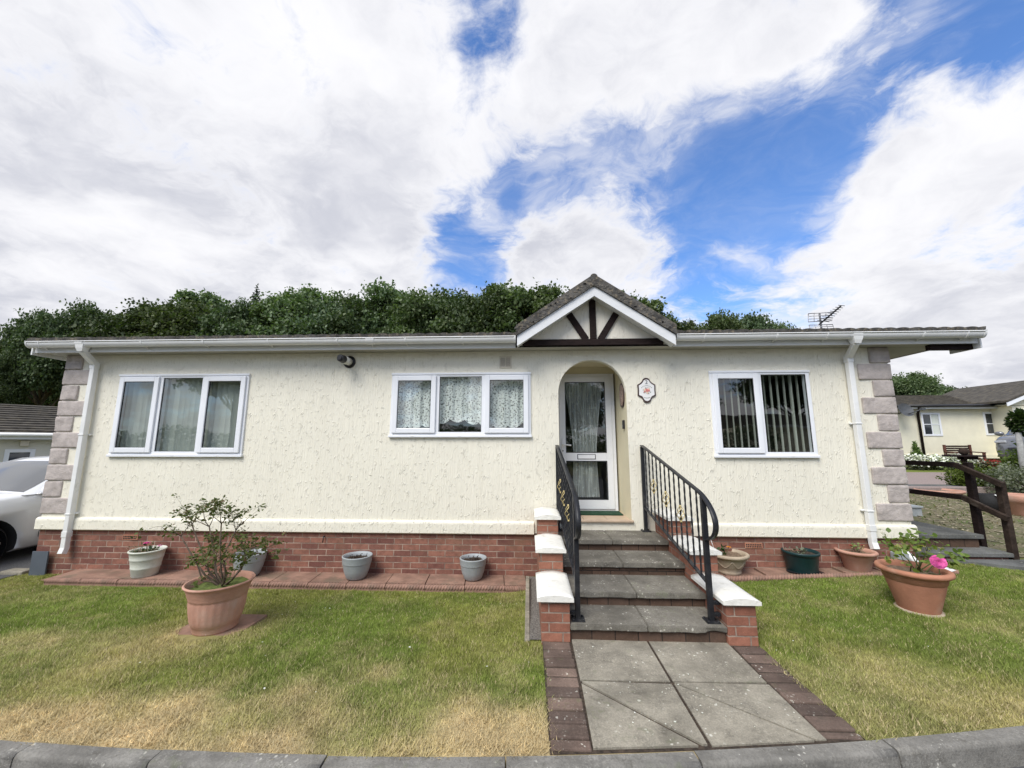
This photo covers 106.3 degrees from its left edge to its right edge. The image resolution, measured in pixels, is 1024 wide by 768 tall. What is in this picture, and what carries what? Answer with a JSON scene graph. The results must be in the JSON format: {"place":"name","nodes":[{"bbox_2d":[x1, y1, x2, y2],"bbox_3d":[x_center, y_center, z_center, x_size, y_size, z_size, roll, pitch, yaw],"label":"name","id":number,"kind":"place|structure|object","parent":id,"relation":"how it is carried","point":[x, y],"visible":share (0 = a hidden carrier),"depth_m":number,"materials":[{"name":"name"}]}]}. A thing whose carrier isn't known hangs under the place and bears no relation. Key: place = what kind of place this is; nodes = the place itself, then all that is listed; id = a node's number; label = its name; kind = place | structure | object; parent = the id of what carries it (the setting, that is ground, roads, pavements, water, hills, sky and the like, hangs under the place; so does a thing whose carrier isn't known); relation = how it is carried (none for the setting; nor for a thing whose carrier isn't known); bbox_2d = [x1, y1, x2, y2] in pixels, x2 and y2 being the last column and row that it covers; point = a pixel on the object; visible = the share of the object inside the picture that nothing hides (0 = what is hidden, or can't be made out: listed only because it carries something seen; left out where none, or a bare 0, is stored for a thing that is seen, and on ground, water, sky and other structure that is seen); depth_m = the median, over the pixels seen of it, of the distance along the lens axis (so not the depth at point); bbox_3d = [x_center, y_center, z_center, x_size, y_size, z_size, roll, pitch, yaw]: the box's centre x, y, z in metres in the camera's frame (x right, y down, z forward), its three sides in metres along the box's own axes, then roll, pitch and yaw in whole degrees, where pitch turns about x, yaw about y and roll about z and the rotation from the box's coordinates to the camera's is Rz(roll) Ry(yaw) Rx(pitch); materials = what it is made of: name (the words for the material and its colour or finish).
{"place":"outdoors","nodes":[
{"label":"outdoors","id":0,"kind":"place"},
{"bbox_2d":[0,546,36,578],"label":"driveway","id":1,"kind":"structure","parent":0,"point":[20,558],"depth_m":5.88,"materials":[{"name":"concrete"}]},
{"bbox_2d":[0,568,28,575],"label":"loose slab","id":2,"kind":"object","parent":1,"relation":"on","point":[16,571],"depth_m":5.16,"materials":[{"name":"grey concrete"}]},
{"bbox_2d":[0,456,50,556],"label":"parked car","id":3,"kind":"object","parent":1,"relation":"on","point":[22,481],"visible":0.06,"depth_m":6.04,"materials":[{"name":"metal"}]},
{"bbox_2d":[0,466,1023,767],"bbox_3d":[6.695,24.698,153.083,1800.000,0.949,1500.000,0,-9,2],"label":"ground","id":4,"kind":"structure","parent":0,"point":[452,720],"depth_m":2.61,"materials":[{"name":"green plant"}]},
{"bbox_2d":[0,366,20,403],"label":"oak tree","id":5,"kind":"object","parent":4,"relation":"on","point":[3,393],"visible":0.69,"depth_m":26.45,"materials":[{"name":"green plant"}]},
{"bbox_2d":[0,348,29,404],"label":"oak tree","id":6,"kind":"object","parent":4,"relation":"on","point":[6,360],"visible":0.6,"depth_m":27.08,"materials":[{"name":"green plant"}]},
{"bbox_2d":[0,404,58,461],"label":"neighbour house","id":7,"kind":"structure","parent":4,"relation":"on","point":[27,431],"depth_m":11.26,"materials":[{"name":"tile"}]},
{"bbox_2d":[3,449,35,461],"bbox_3d":[-14.002,2.707,10.820,0.262,1.719,0.530,-2,-9,13],"label":"window","id":8,"kind":"structure","parent":7,"relation":"in","point":[9,454],"depth_m":10.89,"materials":[{"name":"plastic"}]},
{"bbox_2d":[28,551,49,575],"bbox_3d":[-6.324,2.405,5.134,0.225,0.318,0.016,0,-9,2],"label":"slate board","id":9,"kind":"object","parent":4,"relation":"on","point":[38,563],"visible":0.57,"depth_m":5.13,"materials":[{"name":"grey stone"}]},
{"bbox_2d":[0,306,83,406],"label":"oak tree","id":10,"kind":"object","parent":4,"relation":"on","point":[41,325],"visible":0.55,"depth_m":28.14,"materials":[{"name":"green plant"}]},
{"bbox_2d":[44,578,82,585],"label":"edging stone","id":11,"kind":"object","parent":4,"relation":"on","point":[64,581],"visible":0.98,"depth_m":4.73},
{"bbox_2d":[47,297,118,402],"bbox_3d":[-34.867,-0.116,31.166,5.774,14.040,6.036,0,-9,3],"label":"oak tree","id":12,"kind":"object","parent":4,"relation":"on","point":[83,313],"visible":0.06,"depth_m":30.55,"materials":[{"name":"green plant"}]},
{"bbox_2d":[79,578,119,585],"bbox_3d":[-5.078,2.497,4.727,0.474,0.195,0.070,0,-8,2],"label":"edging stone","id":13,"kind":"object","parent":4,"relation":"on","point":[96,582],"visible":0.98,"depth_m":4.71,"materials":[{"name":"brown brick"}]},
{"bbox_2d":[59,297,167,337],"bbox_3d":[-30.602,0.121,32.016,9.669,14.047,8.646,5,-10,-30],"label":"oak tree","id":14,"kind":"object","parent":4,"relation":"on","point":[115,326],"visible":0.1,"depth_m":29.84,"materials":[{"name":"green plant"}]},
{"bbox_2d":[116,579,155,586],"bbox_3d":[-4.598,2.498,4.707,0.474,0.195,0.070,0,-8,2],"label":"edging stone","id":15,"kind":"object","parent":4,"relation":"on","point":[135,582],"visible":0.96,"depth_m":4.69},
{"bbox_2d":[115,296,222,336],"bbox_3d":[-26.464,-0.209,30.335,9.126,14.034,7.873,3,-9,-18],"label":"oak tree","id":16,"kind":"object","parent":4,"relation":"on","point":[170,318],"visible":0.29,"depth_m":29.30,"materials":[{"name":"green plant"}]},
{"bbox_2d":[154,579,189,587],"bbox_3d":[-4.119,2.490,4.680,0.474,0.195,0.070,0,-11,2],"label":"edging stone","id":17,"kind":"object","parent":4,"relation":"on","point":[170,583],"visible":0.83,"depth_m":4.67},
{"bbox_2d":[171,288,236,312],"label":"oak tree","id":18,"kind":"object","parent":4,"relation":"on","point":[208,297],"visible":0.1,"depth_m":35.01,"materials":[{"name":"green plant"}]},
{"bbox_2d":[172,614,266,635],"bbox_3d":[-2.700,2.229,3.475,0.600,0.042,0.580,0,-9,2],"label":"paving tile","id":19,"kind":"object","parent":4,"relation":"on","point":[246,621],"visible":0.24,"depth_m":3.54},
{"bbox_2d":[182,570,255,636],"bbox_3d":[-2.690,2.008,3.514,0.546,0.406,0.546,0,-9,2],"label":"terracotta pot","id":20,"kind":"object","parent":19,"relation":"on","point":[212,609],"visible":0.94,"depth_m":3.36,"materials":[{"name":"orange ceramic"}]},
{"bbox_2d":[130,493,289,587],"bbox_3d":[-2.864,1.473,3.623,1.346,0.854,0.821,-3,-9,18],"label":"potted shrub","id":21,"kind":"object","parent":20,"relation":"on","point":[217,547],"visible":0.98,"depth_m":3.60,"materials":[{"name":"green plant"}]},
{"bbox_2d":[183,296,270,335],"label":"oak tree","id":22,"kind":"object","parent":4,"relation":"on","point":[220,322],"visible":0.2,"depth_m":29.61,"materials":[{"name":"green plant"}]},
{"bbox_2d":[230,293,293,334],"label":"oak tree","id":23,"kind":"object","parent":4,"relation":"on","point":[254,311],"visible":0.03,"depth_m":29.98,"materials":[{"name":"green plant"}]},
{"bbox_2d":[269,581,308,589],"bbox_3d":[-2.687,2.482,4.626,0.469,0.195,0.070,0,-8,2],"label":"edging stone","id":24,"kind":"object","parent":4,"relation":"on","point":[285,585],"visible":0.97,"depth_m":4.61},
{"bbox_2d":[239,283,349,335],"bbox_3d":[-17.061,-0.695,30.804,10.443,15.256,9.009,0,-9,2],"label":"oak tree","id":25,"kind":"object","parent":4,"relation":"on","point":[285,307],"visible":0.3,"depth_m":29.32,"materials":[{"name":"green plant"}]},
{"bbox_2d":[307,582,346,589],"bbox_3d":[-2.215,2.482,4.600,0.464,0.195,0.070,0,-9,2],"label":"edging stone","id":26,"kind":"object","parent":4,"relation":"on","point":[325,586],"visible":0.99,"depth_m":4.58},
{"bbox_2d":[289,298,370,334],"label":"oak tree","id":27,"kind":"object","parent":4,"relation":"on","point":[317,320],"visible":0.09,"depth_m":28.59,"materials":[{"name":"green plant"}]},
{"bbox_2d":[319,289,406,334],"bbox_3d":[-11.671,-0.299,32.081,9.238,15.010,10.332,-7,-11,40],"label":"oak tree","id":28,"kind":"object","parent":4,"relation":"on","point":[352,301],"visible":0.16,"depth_m":30.01,"materials":[{"name":"green plant"}]},
{"bbox_2d":[346,583,385,590],"bbox_3d":[-1.743,2.479,4.582,0.469,0.195,0.070,0,-8,2],"label":"edging stone","id":29,"kind":"object","parent":4,"relation":"on","point":[368,586],"visible":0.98,"depth_m":4.57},
{"bbox_2d":[357,276,416,333],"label":"oak tree","id":30,"kind":"object","parent":4,"relation":"on","point":[377,291],"visible":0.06,"depth_m":31.20,"materials":[{"name":"green plant"}]},
{"bbox_2d":[385,583,424,591],"bbox_3d":[-1.268,2.479,4.566,0.469,0.195,0.070,0,-8,2],"label":"edging stone","id":31,"kind":"object","parent":4,"relation":"on","point":[406,587],"visible":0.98,"depth_m":4.55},
{"bbox_2d":[383,287,457,333],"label":"oak tree","id":32,"kind":"object","parent":4,"relation":"on","point":[418,304],"visible":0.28,"depth_m":28.66,"materials":[{"name":"green plant"}]},
{"bbox_2d":[407,284,476,332],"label":"oak tree","id":33,"kind":"object","parent":4,"relation":"on","point":[443,295],"visible":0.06,"depth_m":31.30,"materials":[{"name":"green plant"}]},
{"bbox_2d":[425,584,464,591],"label":"edging stone","id":34,"kind":"object","parent":4,"relation":"on","point":[440,588],"visible":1,"depth_m":4.53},
{"bbox_2d":[43,567,880,585],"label":"walkway","id":35,"kind":"structure","parent":4,"relation":"on","point":[408,578],"depth_m":4.78,"materials":[{"name":"concrete"}]},
{"bbox_2d":[127,545,167,577],"bbox_3d":[-4.681,2.278,4.916,0.384,0.317,0.384,0,-9,2],"label":"plant pot","id":36,"kind":"object","parent":35,"relation":"on","point":[144,564],"visible":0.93,"depth_m":4.81,"materials":[{"name":"ceramic"}]},
{"bbox_2d":[233,548,266,574],"bbox_3d":[-3.348,2.293,4.891,0.373,0.281,0.373,0,-9,2],"label":"plant pot","id":37,"kind":"object","parent":35,"relation":"on","point":[255,566],"visible":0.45,"depth_m":4.82,"materials":[{"name":"ceramic"}]},
{"bbox_2d":[342,551,372,580],"bbox_3d":[-1.944,2.285,4.811,0.362,0.273,0.362,0,-9,2],"label":"plant pot","id":38,"kind":"object","parent":35,"relation":"on","point":[354,569],"visible":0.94,"depth_m":4.69,"materials":[{"name":"plastic"}]},
{"bbox_2d":[460,553,486,580],"bbox_3d":[-0.485,2.291,4.782,0.337,0.254,0.337,0,-9,2],"label":"plant pot","id":39,"kind":"object","parent":35,"relation":"on","point":[473,570],"visible":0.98,"depth_m":4.67,"materials":[{"name":"plastic"}]},
{"bbox_2d":[717,549,749,575],"bbox_3d":[2.636,2.172,4.683,0.468,0.232,0.468,0,-9,2],"label":"bowl planter","id":40,"kind":"object","parent":35,"relation":"on","point":[732,562],"visible":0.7,"depth_m":4.54,"materials":[{"name":"stone"}]},
{"bbox_2d":[786,569,823,573],"bbox_3d":[3.518,2.249,4.628,0.413,0.015,0.253,0,-9,2],"label":"bin liner","id":41,"kind":"object","parent":35,"relation":"on","point":[800,573],"visible":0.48,"depth_m":4.57,"materials":[{"name":"black plastic"}]},
{"bbox_2d":[781,547,820,573],"bbox_3d":[3.516,2.146,4.669,0.392,0.236,0.392,0,-9,2],"label":"plant pot","id":42,"kind":"object","parent":41,"relation":"on","point":[807,562],"visible":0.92,"depth_m":4.54,"materials":[{"name":"plastic"}]},
{"bbox_2d":[834,547,878,572],"bbox_3d":[4.191,2.135,4.672,0.418,0.230,0.418,0,-9,2],"label":"terracotta pot","id":43,"kind":"object","parent":35,"relation":"on","point":[862,560],"visible":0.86,"depth_m":4.57,"materials":[{"name":"ceramic"}]},
{"bbox_2d":[426,285,523,332],"bbox_3d":[-2.963,-0.358,30.841,9.577,14.731,8.563,8,-11,-41],"label":"oak tree","id":44,"kind":"object","parent":4,"relation":"on","point":[462,322],"visible":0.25,"depth_m":28.89,"materials":[{"name":"green plant"}]},
{"bbox_2d":[465,584,504,592],"bbox_3d":[-0.320,2.466,4.522,0.469,0.195,0.070,0,-9,2],"label":"edging stone","id":45,"kind":"object","parent":4,"relation":"on","point":[479,588],"visible":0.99,"depth_m":4.51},
{"bbox_2d":[468,278,533,332],"bbox_3d":[-0.412,-0.694,32.303,9.307,15.760,10.789,5,-10,-28],"label":"oak tree","id":46,"kind":"object","parent":4,"relation":"on","point":[506,321],"visible":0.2,"depth_m":29.27,"materials":[{"name":"green plant"}]},
{"bbox_2d":[25,273,987,576],"bbox_3d":[-0.273,1.093,8.098,12.700,4.105,6.711,0,-9,2],"label":"mobile home","id":47,"kind":"object","parent":4,"relation":"on","point":[327,461],"visible":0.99,"depth_m":5.15,"materials":[{"name":"paint"}]},
{"bbox_2d":[106,373,250,456],"bbox_3d":[-4.661,0.435,5.408,1.934,1.160,0.108,0,-9,2],"label":"window","id":48,"kind":"structure","parent":47,"relation":"in","point":[154,432],"depth_m":5.37,"materials":[{"name":"plastic"}]},
{"bbox_2d":[120,379,240,450],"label":"net curtains","id":49,"kind":"object","parent":47,"relation":"attached to","point":[180,420],"visible":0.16,"depth_m":5.51,"materials":[{"name":"fabric"}]},
{"bbox_2d":[397,377,522,427],"bbox_3d":[-0.701,0.251,5.332,1.880,0.760,0.039,0,-9,2],"label":"lace curtain","id":50,"kind":"object","parent":47,"relation":"hanging from","point":[469,396],"visible":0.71,"depth_m":5.33,"materials":[{"name":"white fabric"}]},
{"bbox_2d":[388,372,531,436],"bbox_3d":[-0.704,0.285,5.258,1.944,0.885,0.108,0,-9,2],"label":"window","id":51,"kind":"structure","parent":47,"relation":"in","point":[435,378],"depth_m":5.21,"materials":[{"name":"plastic"}]},
{"bbox_2d":[565,383,601,496],"bbox_3d":[1.093,0.796,5.786,0.620,1.760,0.035,0,-9,2],"label":"door curtain","id":52,"kind":"object","parent":47,"relation":"hanging from","point":[591,429],"depth_m":5.82,"materials":[{"name":"white fabric"}]},
{"bbox_2d":[559,377,614,508],"bbox_3d":[1.099,0.850,5.691,0.781,1.939,0.117,0,-9,2],"label":"door","id":53,"kind":"structure","parent":47,"relation":"in","point":[607,456],"depth_m":5.68,"materials":[{"name":"plastic"}]},
{"bbox_2d":[580,511,622,514],"bbox_3d":[1.135,1.809,5.389,0.785,0.014,0.285,0,-9,2],"label":"doormat","id":54,"kind":"object","parent":47,"relation":"on","point":[601,513],"visible":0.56,"depth_m":5.31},
{"bbox_2d":[637,378,655,402],"bbox_3d":[1.809,0.085,5.161,0.239,0.340,0.020,0,-9,2],"label":"house sign","id":55,"kind":"object","parent":47,"relation":"attached to","point":[646,390],"visible":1,"depth_m":5.15,"materials":[{"name":"white ceramic"}]},
{"bbox_2d":[722,375,804,451],"bbox_3d":[3.295,0.374,5.185,1.235,1.135,0.088,0,-9,2],"label":"vertical blind","id":56,"kind":"object","parent":47,"relation":"attached to","point":[786,414],"visible":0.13,"depth_m":5.16,"materials":[{"name":"fabric"}]},
{"bbox_2d":[708,370,820,457],"bbox_3d":[3.290,0.390,5.068,1.319,1.145,0.108,0,-9,2],"label":"window","id":57,"kind":"structure","parent":47,"relation":"in","point":[762,450],"depth_m":5.03,"materials":[{"name":"plastic"}]},
{"bbox_2d":[808,305,843,328],"bbox_3d":[6.410,-1.099,7.718,0.285,0.829,0.638,4,-10,-25],"label":"tv aerial","id":58,"kind":"object","parent":47,"relation":"attached to","point":[826,318],"visible":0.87,"depth_m":7.84,"materials":[{"name":"metal"}]},
{"bbox_2d":[0,725,1023,767],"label":"kerb","id":59,"kind":"structure","parent":4,"relation":"on","point":[997,748],"depth_m":2.00,"materials":[{"name":"concrete"}]},
{"bbox_2d":[525,576,529,641],"bbox_3d":[0.161,2.349,3.970,0.043,0.185,1.560,0,-9,2],"label":"concrete edging","id":60,"kind":"object","parent":4,"relation":"on","point":[527,617],"visible":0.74,"depth_m":3.75,"materials":[{"name":"grey concrete"}]},
{"bbox_2d":[501,277,569,331],"bbox_3d":[1.904,-0.520,30.929,8.247,14.919,7.798,-4,-10,26],"label":"oak tree","id":61,"kind":"object","parent":4,"relation":"on","point":[545,296],"visible":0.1,"depth_m":29.33,"materials":[{"name":"green plant"}]},
{"bbox_2d":[530,577,540,639],"bbox_3d":[0.233,2.286,4.031,0.095,0.048,1.668,0,-9,2],"label":"gravel strip","id":62,"kind":"object","parent":4,"relation":"on","point":[535,631],"visible":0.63,"depth_m":3.74,"materials":[{"name":"grey gravel"}]},
{"bbox_2d":[534,507,573,642],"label":"stepped brick wall","id":63,"kind":"structure","parent":4,"relation":"on","point":[555,598],"depth_m":3.52,"materials":[{"name":"red brick"}]},
{"bbox_2d":[558,530,726,642],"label":"front steps","id":64,"kind":"structure","parent":4,"relation":"on","point":[637,586],"depth_m":3.53,"materials":[{"name":"concrete"}]},
{"bbox_2d":[555,445,584,621],"bbox_3d":[0.572,1.382,4.075,0.130,1.440,1.898,0,-9,2],"label":"handrail","id":65,"kind":"object","parent":64,"relation":"on","point":[567,505],"visible":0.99,"depth_m":3.69,"materials":[{"name":"black metal"}]},
{"bbox_2d":[640,445,720,623],"bbox_3d":[1.689,1.377,4.035,0.132,1.440,1.885,0,-9,1],"label":"handrail","id":66,"kind":"object","parent":64,"relation":"on","point":[705,503],"visible":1,"depth_m":3.69,"materials":[{"name":"black metal"}]},
{"bbox_2d":[621,289,671,318],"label":"oak tree","id":67,"kind":"object","parent":4,"relation":"on","point":[658,304],"visible":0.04,"depth_m":32.37,"materials":[{"name":"green plant"}]},
{"bbox_2d":[673,317,698,330],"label":"oak tree","id":68,"kind":"object","parent":4,"relation":"on","point":[685,325],"visible":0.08,"depth_m":32.30,"materials":[{"name":"green plant"}]},
{"bbox_2d":[543,642,862,751],"bbox_3d":[1.091,2.039,2.537,1.733,0.068,1.103,0,-9,2],"label":"path edging","id":69,"kind":"object","parent":4,"relation":"on","point":[571,727],"visible":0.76,"depth_m":2.41,"materials":[{"name":"brick"}]},
{"bbox_2d":[542,640,864,754],"bbox_3d":[1.093,2.023,2.562,1.740,0.001,1.198,0,-9,2],"label":"path bedding","id":70,"kind":"object","parent":4,"relation":"on","point":[708,747],"visible":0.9,"depth_m":2.15,"materials":[{"name":"soil"}]},
{"bbox_2d":[652,508,761,646],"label":"stepped brick wall","id":71,"kind":"structure","parent":4,"relation":"on","point":[736,608],"depth_m":3.30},
{"bbox_2d":[693,307,750,329],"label":"oak tree","id":72,"kind":"object","parent":4,"relation":"on","point":[720,321],"visible":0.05,"depth_m":31.18,"materials":[{"name":"green plant"}]},
{"bbox_2d":[730,575,770,581],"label":"edging stone","id":73,"kind":"object","parent":4,"relation":"on","point":[745,578],"visible":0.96,"depth_m":4.44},
{"bbox_2d":[733,309,783,329],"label":"oak tree","id":74,"kind":"object","parent":4,"relation":"on","point":[759,321],"visible":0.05,"depth_m":31.94,"materials":[{"name":"green plant"}]},
{"bbox_2d":[770,574,810,580],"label":"edging stone","id":75,"kind":"object","parent":4,"relation":"on","point":[788,576],"visible":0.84,"depth_m":4.45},
{"bbox_2d":[810,573,850,578],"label":"edging stone","id":76,"kind":"object","parent":4,"relation":"on","point":[828,575],"visible":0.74,"depth_m":4.46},
{"bbox_2d":[891,370,946,394],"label":"oak tree","id":77,"kind":"object","parent":4,"relation":"on","point":[913,383],"visible":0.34,"depth_m":23.45,"materials":[{"name":"green plant"}]},
{"bbox_2d":[893,602,945,617],"bbox_3d":[3.873,2.154,3.655,0.344,0.038,0.344,0,-9,2],"label":"pot saucer","id":78,"kind":"object","parent":4,"relation":"on","point":[908,611],"visible":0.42,"depth_m":3.55,"materials":[{"name":"stone"}]},
{"bbox_2d":[874,559,955,614],"bbox_3d":[3.873,1.955,3.685,0.552,0.380,0.552,0,-9,2],"label":"terracotta pot","id":79,"kind":"object","parent":78,"relation":"on","point":[920,592],"visible":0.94,"depth_m":3.56,"materials":[{"name":"ceramic"}]},
{"bbox_2d":[877,528,973,574],"bbox_3d":[3.960,1.622,3.750,0.881,0.428,0.526,3,-9,-18],"label":"flowering plant","id":80,"kind":"object","parent":79,"relation":"on","point":[939,561],"visible":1,"depth_m":3.68,"materials":[{"name":"green plant"}]},
{"bbox_2d":[903,453,940,469],"bbox_3d":[16.525,3.214,15.776,1.985,0.752,1.231,0,-9,2],"label":"flowering shrub","id":81,"kind":"object","parent":4,"relation":"on","point":[915,458],"visible":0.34,"depth_m":15.60,"materials":[{"name":"grey plant"}]},
{"bbox_2d":[914,453,960,469],"bbox_3d":[17.400,3.212,15.737,1.972,0.798,1.230,0,-9,2],"label":"flowering shrub","id":82,"kind":"object","parent":4,"relation":"on","point":[935,456],"visible":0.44,"depth_m":15.55,"materials":[{"name":"grey plant"}]},
{"bbox_2d":[893,380,1023,464],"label":"neighbour house","id":83,"kind":"structure","parent":4,"relation":"on","point":[973,417],"depth_m":17.25,"materials":[{"name":"beige paint"}]},
{"bbox_2d":[898,403,925,415],"bbox_3d":[17.600,1.137,16.927,0.836,0.582,0.799,-8,-12,42],"label":"satellite dish","id":84,"kind":"object","parent":83,"relation":"attached to","point":[906,409],"visible":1,"depth_m":16.95,"materials":[{"name":"grey metal"}]},
{"bbox_2d":[920,413,942,435],"bbox_3d":[18.913,1.817,17.324,0.824,1.033,0.060,0,-9,2],"label":"window","id":85,"kind":"structure","parent":83,"relation":"in","point":[931,422],"depth_m":17.31,"materials":[{"name":"plastic"}]},
{"bbox_2d":[982,412,994,434],"bbox_3d":[21.616,1.777,17.212,0.864,1.027,0.060,0,-9,2],"label":"window","id":86,"kind":"structure","parent":83,"relation":"in","point":[987,418],"depth_m":17.21,"materials":[{"name":"plastic"}]},
{"bbox_2d":[905,460,1019,559],"bbox_3d":[6.463,1.934,6.095,0.140,1.438,2.422,0,-9,2],"label":"timber railing","id":87,"kind":"object","parent":4,"relation":"on","point":[976,506],"visible":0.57,"depth_m":5.28,"materials":[{"name":"brown wood"}]},
{"bbox_2d":[911,521,1013,560],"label":"side steps","id":88,"kind":"structure","parent":4,"relation":"on","point":[967,542],"depth_m":5.20,"materials":[{"name":"concrete"}]},
{"bbox_2d":[906,484,1018,493],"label":"garden wall","id":89,"kind":"structure","parent":4,"relation":"on","point":[936,487],"depth_m":10.00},
{"bbox_2d":[942,455,985,462],"bbox_3d":[14.764,2.777,12.500,0.840,0.913,0.500,0,-9,2],"label":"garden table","id":90,"kind":"object","parent":4,"relation":"on","point":[964,458],"visible":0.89,"depth_m":12.40,"materials":[{"name":"brown wood"}]},
{"bbox_2d":[942,445,986,467],"bbox_3d":[19.094,3.059,16.181,1.110,0.980,0.571,0,-9,2],"label":"garden bench","id":91,"kind":"object","parent":4,"relation":"on","point":[969,448],"visible":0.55,"depth_m":16.45,"materials":[{"name":"red wood"}]},
{"bbox_2d":[908,493,1023,556],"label":"gravel bed","id":92,"kind":"object","parent":4,"relation":"on","point":[999,539],"visible":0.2,"depth_m":7.12,"materials":[{"name":"grey gravel"}]},
{"bbox_2d":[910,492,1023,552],"bbox_3d":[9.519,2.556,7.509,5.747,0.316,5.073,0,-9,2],"label":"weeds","id":93,"kind":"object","parent":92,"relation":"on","point":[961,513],"visible":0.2,"depth_m":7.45,"materials":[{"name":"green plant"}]},
{"bbox_2d":[978,493,998,511],"bbox_3d":[9.733,2.412,7.794,0.380,0.375,0.421,0,-9,2],"label":"black tub","id":94,"kind":"object","parent":92,"relation":"on","point":[989,499],"visible":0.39,"depth_m":7.72,"materials":[{"name":"plastic"}]},
{"bbox_2d":[1008,493,1023,515],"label":"terracotta pot","id":95,"kind":"object","parent":92,"relation":"on","point":[1016,501],"visible":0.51,"depth_m":7.41,"materials":[{"name":"ceramic"}]},
{"bbox_2d":[935,461,998,486],"bbox_3d":[12.606,2.552,10.491,1.200,0.865,1.150,0,-9,2],"label":"green bush","id":96,"kind":"object","parent":4,"relation":"on","point":[957,478],"visible":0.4,"depth_m":10.55,"materials":[{"name":"green plant"}]},
{"bbox_2d":[976,461,1023,492],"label":"grey bush","id":97,"kind":"object","parent":4,"relation":"on","point":[1010,478],"visible":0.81,"depth_m":9.67,"materials":[{"name":"green plant"}]},
{"bbox_2d":[994,430,1023,463],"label":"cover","id":98,"kind":"object","parent":4,"relation":"on","point":[1003,442],"visible":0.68,"depth_m":13.49,"materials":[{"name":"metal"}]},
{"bbox_2d":[996,440,1023,480],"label":"green bush","id":99,"kind":"object","parent":4,"relation":"on","point":[1004,459],"visible":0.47,"depth_m":11.68,"materials":[{"name":"green plant"}]},
{"bbox_2d":[1002,408,1023,468],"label":"clipped tree","id":100,"kind":"object","parent":4,"relation":"on","point":[1014,422],"visible":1,"depth_m":11.28,"materials":[{"name":"green plant"}]},
{"bbox_2d":[0,0,1023,387],"label":"sky","id":101,"kind":"structure","parent":0,"point":[788,160],"materials":[{"name":"white"}]},
{"bbox_2d":[572,639,826,749],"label":"path","id":102,"kind":"structure","parent":0,"point":[612,664],"depth_m":2.43,"materials":[{"name":"grey concrete"}]},
{"bbox_2d":[907,472,1021,486],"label":"tarmac path","id":103,"kind":"structure","parent":0,"point":[921,477],"depth_m":12.81,"materials":[{"name":"grey asphalt"}]},
{"bbox_2d":[946,559,1023,569],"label":"side path","id":104,"kind":"structure","parent":0,"point":[1010,564],"depth_m":4.77,"materials":[{"name":"grey concrete"}]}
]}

